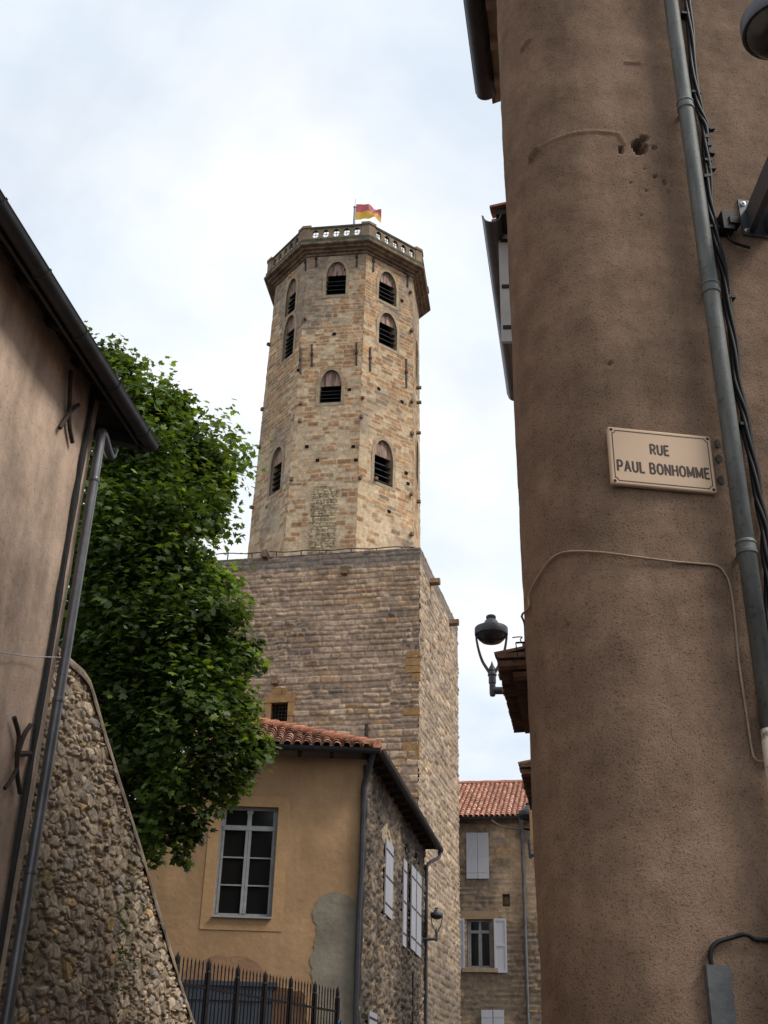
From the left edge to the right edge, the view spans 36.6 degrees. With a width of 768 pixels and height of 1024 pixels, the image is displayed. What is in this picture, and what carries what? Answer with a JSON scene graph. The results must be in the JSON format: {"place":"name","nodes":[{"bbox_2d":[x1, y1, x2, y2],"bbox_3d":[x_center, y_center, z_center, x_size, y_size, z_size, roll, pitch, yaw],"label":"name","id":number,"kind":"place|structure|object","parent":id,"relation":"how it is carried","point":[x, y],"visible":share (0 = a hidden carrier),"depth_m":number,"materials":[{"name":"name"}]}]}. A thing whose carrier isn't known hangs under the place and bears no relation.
{"place":"outdoors","nodes":[
{"label":"outdoors","id":0,"kind":"place"},
{"bbox_2d":[0,0,529,795],"label":"sky","id":1,"kind":"structure","parent":0,"point":[156,156],"materials":[{"name":"white"}]},
{"bbox_2d":[145,715,443,1023],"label":"ochre house","id":2,"kind":"structure","parent":0,"point":[311,867],"depth_m":25.48,"materials":[{"name":"paint"}]},
{"bbox_2d":[183,980,277,1023],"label":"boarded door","id":3,"kind":"structure","parent":2,"relation":"in","point":[187,981],"depth_m":23.88,"materials":[{"name":"grey wood"}]},
{"bbox_2d":[212,807,278,918],"bbox_3d":[-3.007,7.634,25.315,1.266,2.379,0.270,2,-28,-2],"label":"window","id":4,"kind":"structure","parent":2,"relation":"in","point":[234,841],"depth_m":25.38,"materials":[{"name":"grey paint"}]},
{"bbox_2d":[422,907,442,941],"bbox_3d":[1.393,11.907,33.464,0.618,0.952,0.366,2,-28,0],"label":"street lamp","id":5,"kind":"object","parent":2,"relation":"attached to","point":[436,914],"visible":1,"depth_m":33.44,"materials":[{"name":"metal"}]},
{"bbox_2d":[215,221,460,1023],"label":"bell tower","id":6,"kind":"structure","parent":0,"point":[354,623],"depth_m":49.19,"materials":[{"name":"stone"}]},
{"bbox_2d":[266,444,288,500],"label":"arched window","id":7,"kind":"structure","parent":6,"relation":"in","point":[276,467],"depth_m":51.64,"materials":[{"name":"stone"}]},
{"bbox_2d":[264,687,295,722],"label":"grilled window","id":8,"kind":"structure","parent":6,"relation":"in","point":[279,695],"depth_m":44.84,"materials":[{"name":"stone"}]},
{"bbox_2d":[280,312,302,365],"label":"arched window","id":9,"kind":"structure","parent":6,"relation":"in","point":[289,329],"depth_m":55.06,"materials":[{"name":"stone"}]},
{"bbox_2d":[283,275,303,321],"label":"arched window","id":10,"kind":"structure","parent":6,"relation":"in","point":[291,295],"depth_m":56.34,"materials":[{"name":"stone"}]},
{"bbox_2d":[315,367,344,405],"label":"arched window","id":11,"kind":"structure","parent":6,"relation":"in","point":[330,388],"depth_m":52.36,"materials":[{"name":"stone"}]},
{"bbox_2d":[322,259,349,297],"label":"arched window","id":12,"kind":"structure","parent":6,"relation":"in","point":[335,280],"depth_m":55.43,"materials":[{"name":"stone"}]},
{"bbox_2d":[353,199,380,233],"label":"flag","id":13,"kind":"object","parent":6,"relation":"on","point":[364,211],"visible":1,"depth_m":58.05,"materials":[{"name":"fabric"}]},
{"bbox_2d":[371,437,395,491],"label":"arched window","id":14,"kind":"structure","parent":6,"relation":"in","point":[383,453],"depth_m":51.24,"materials":[{"name":"stone"}]},
{"bbox_2d":[376,269,398,310],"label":"arched window","id":15,"kind":"structure","parent":6,"relation":"in","point":[387,289],"depth_m":55.96,"materials":[{"name":"stone"}]},
{"bbox_2d":[376,310,399,354],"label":"arched window","id":16,"kind":"structure","parent":6,"relation":"in","point":[387,328],"depth_m":54.82,"materials":[{"name":"stone"}]},
{"bbox_2d":[415,336,417,385],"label":"arched window","id":17,"kind":"structure","parent":6,"relation":"in","point":[416,341],"depth_m":56.83,"materials":[{"name":"stone"}]},
{"bbox_2d":[415,437,418,486],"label":"arched window","id":18,"kind":"structure","parent":6,"relation":"in","point":[416,443],"depth_m":54.24,"materials":[{"name":"stone"}]},
{"bbox_2d":[475,614,507,696],"bbox_3d":[1.706,1.817,14.580,1.124,1.096,0.421,2,-28,0],"label":"street lamp","id":19,"kind":"object","parent":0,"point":[491,630],"visible":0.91,"depth_m":14.57,"materials":[{"name":"metal"}]},
{"bbox_2d":[482,202,513,400],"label":"street house","id":20,"kind":"structure","parent":0,"point":[495,235],"depth_m":12.53,"materials":[{"name":"paint"}]},
{"bbox_2d":[494,643,529,733],"bbox_3d":[1.606,2.002,12.642,0.658,0.537,2.200,-3,-28,9],"label":"tiled canopy","id":21,"kind":"object","parent":20,"relation":"attached to","point":[512,676],"visible":0.3,"depth_m":12.03,"materials":[{"name":"wood"}]},
{"bbox_2d":[459,780,541,1023],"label":"stone house","id":22,"kind":"structure","parent":0,"point":[500,981],"depth_m":50.35,"materials":[{"name":"beige stone"}]},
{"bbox_2d":[468,920,491,966],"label":"window","id":23,"kind":"structure","parent":22,"relation":"in","point":[479,941],"depth_m":50.03,"materials":[{"name":"grey paint"}]},
{"bbox_2d":[491,819,529,830],"bbox_3d":[4.211,10.024,37.403,0.906,6.704,27.497,0,-28,4],"label":"overhead cable","id":24,"kind":"object","parent":22,"relation":"attached to","point":[524,828],"visible":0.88,"depth_m":29.97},
{"bbox_2d":[529,807,533,850],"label":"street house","id":25,"kind":"structure","parent":0,"point":[531,830],"depth_m":16.88,"materials":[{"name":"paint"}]},
{"bbox_2d":[518,760,531,809],"bbox_3d":[2.245,3.787,15.993,0.700,0.571,1.900,-3,-28,9],"label":"tiled canopy","id":26,"kind":"object","parent":25,"relation":"attached to","point":[525,768],"visible":0.1,"depth_m":15.31,"materials":[{"name":"wood"}]},
{"label":"ground","id":27,"kind":"structure","parent":0,"visible":0},
{"bbox_2d":[0,189,158,1023],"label":"plastered house","id":28,"kind":"structure","parent":27,"relation":"on","point":[65,400],"depth_m":11.30,"materials":[{"name":"paint"}]},
{"bbox_2d":[0,652,60,657],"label":"wire","id":29,"kind":"object","parent":28,"relation":"attached to","point":[30,656],"visible":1,"depth_m":11.01,"materials":[{"name":"grey metal"}]},
{"bbox_2d":[0,646,194,1023],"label":"garden wall","id":30,"kind":"structure","parent":27,"relation":"on","point":[92,877],"depth_m":12.34,"materials":[{"name":"stone"}]},
{"bbox_2d":[110,981,130,1016],"bbox_3d":[-2.903,5.320,12.660,0.238,0.360,0.368,-4,-29,11],"label":"wall weed","id":31,"kind":"object","parent":30,"relation":"attached to","point":[111,985],"depth_m":12.67,"materials":[{"name":"green plant"}]},
{"bbox_2d":[117,902,128,940],"bbox_3d":[-2.928,4.576,12.959,0.139,0.438,0.260,12,-30,-18],"label":"wall weed","id":32,"kind":"object","parent":30,"relation":"attached to","point":[124,925],"depth_m":12.99,"materials":[{"name":"green plant"}]},
{"bbox_2d":[118,945,135,978],"bbox_3d":[-2.889,5.048,12.998,0.181,0.371,0.402,-13,-31,25],"label":"wall weed","id":33,"kind":"object","parent":30,"relation":"attached to","point":[122,951],"depth_m":12.99,"materials":[{"name":"green plant"}]},
{"bbox_2d":[58,321,282,879],"bbox_3d":[-5.726,3.809,21.063,8.238,16.074,7.863,2,-28,0],"label":"plane tree","id":34,"kind":"object","parent":27,"relation":"on","point":[154,652],"visible":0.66,"depth_m":18.88,"materials":[{"name":"green plant"}]},
{"bbox_2d":[175,951,339,1023],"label":"iron fence","id":35,"kind":"object","parent":27,"relation":"on","point":[206,988],"visible":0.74,"depth_m":18.69,"materials":[{"name":"metal"}]},
{"bbox_2d":[463,0,767,1023],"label":"corner house","id":36,"kind":"structure","parent":27,"relation":"on","point":[649,782],"depth_m":5.40,"materials":[{"name":"paint"}]},
{"bbox_2d":[511,636,524,662],"bbox_3d":[0.677,0.682,5.756,0.095,0.138,0.010,-3,-28,9],"label":"cable hook","id":37,"kind":"object","parent":36,"relation":"attached to","point":[521,642],"visible":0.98,"depth_m":5.77,"materials":[{"name":"grey metal"}]},
{"bbox_2d":[524,622,525,659],"bbox_3d":[0.706,0.639,5.772,0.014,0.200,0.013,2,-28,0],"label":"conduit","id":38,"kind":"object","parent":36,"relation":"attached to","point":[524,640],"visible":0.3,"depth_m":5.77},
{"bbox_2d":[521,550,763,762],"bbox_3d":[1.016,0.686,5.208,1.206,0.983,0.500,-20,-35,35],"label":"beige cable","id":39,"kind":"object","parent":36,"relation":"attached to","point":[734,616],"visible":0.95,"depth_m":5.17,"materials":[{"name":"beige plastic"}]},
{"bbox_2d":[606,427,716,494],"bbox_3d":[1.297,-0.242,5.422,0.503,0.307,0.026,5,-28,-7],"label":"street sign","id":40,"kind":"object","parent":36,"relation":"attached to","point":[644,459],"visible":1,"depth_m":5.41,"materials":[{"name":"beige metal"}]},
{"bbox_2d":[680,11,689,19],"bbox_3d":[1.802,-2.971,6.950,0.055,0.016,0.055,5,-28,-7],"label":"cable clip","id":41,"kind":"object","parent":36,"relation":"attached to","point":[683,14],"visible":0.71,"depth_m":6.93,"materials":[{"name":"grey plastic"}]},
{"bbox_2d":[703,965,736,1023],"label":"cable duct","id":42,"kind":"object","parent":36,"relation":"attached to","point":[719,994],"visible":1,"depth_m":4.32,"materials":[{"name":"grey metal"}]},
{"bbox_2d":[708,932,767,964],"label":"black cable","id":43,"kind":"object","parent":42,"relation":"attached to","point":[714,944],"visible":1,"depth_m":4.43,"materials":[{"name":"black rubber"}]},
{"bbox_2d":[684,0,767,629],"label":"cable bundle","id":44,"kind":"object","parent":36,"relation":"attached to","point":[754,472],"visible":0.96,"depth_m":5.86,"materials":[{"name":"black rubber"}]},
{"bbox_2d":[703,126,715,179],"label":"cable connectors","id":45,"kind":"object","parent":44,"relation":"attached to","point":[711,130],"visible":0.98,"depth_m":6.40,"materials":[{"name":"grey plastic"}]},
{"bbox_2d":[729,294,735,302],"bbox_3d":[1.769,-1.093,5.952,0.055,0.016,0.055,5,-28,-7],"label":"cable clip","id":46,"kind":"object","parent":36,"relation":"attached to","point":[733,297],"visible":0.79,"depth_m":5.93,"materials":[{"name":"grey plastic"}]},
{"bbox_2d":[717,210,750,248],"bbox_3d":[1.860,-1.492,6.149,0.156,0.207,0.085,2,-28,0],"label":"junction box","id":47,"kind":"object","parent":36,"relation":"attached to","point":[729,223],"visible":0.98,"depth_m":6.13,"materials":[{"name":"grey plastic"}]},
{"bbox_2d":[738,421,751,429],"bbox_3d":[1.732,-0.412,5.585,0.055,0.016,0.055,5,-28,-7],"label":"cable clip","id":48,"kind":"object","parent":36,"relation":"attached to","point":[740,424],"visible":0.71,"depth_m":5.56,"materials":[{"name":"black plastic"}]},
{"bbox_2d":[737,0,767,238],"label":"street lamp","id":49,"kind":"object","parent":36,"relation":"attached to","point":[753,213],"visible":1,"depth_m":5.67,"materials":[{"name":"metal"}]},
{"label":"street house","id":50,"kind":"object","parent":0,"visible":0},
{"bbox_2d":[518,802,533,858],"bbox_3d":[3.110,6.264,22.770,0.922,1.096,0.421,2,-28,0],"label":"street lamp","id":51,"kind":"object","parent":50,"relation":"attached to","point":[523,815],"visible":0.53,"depth_m":22.76,"materials":[{"name":"metal"}]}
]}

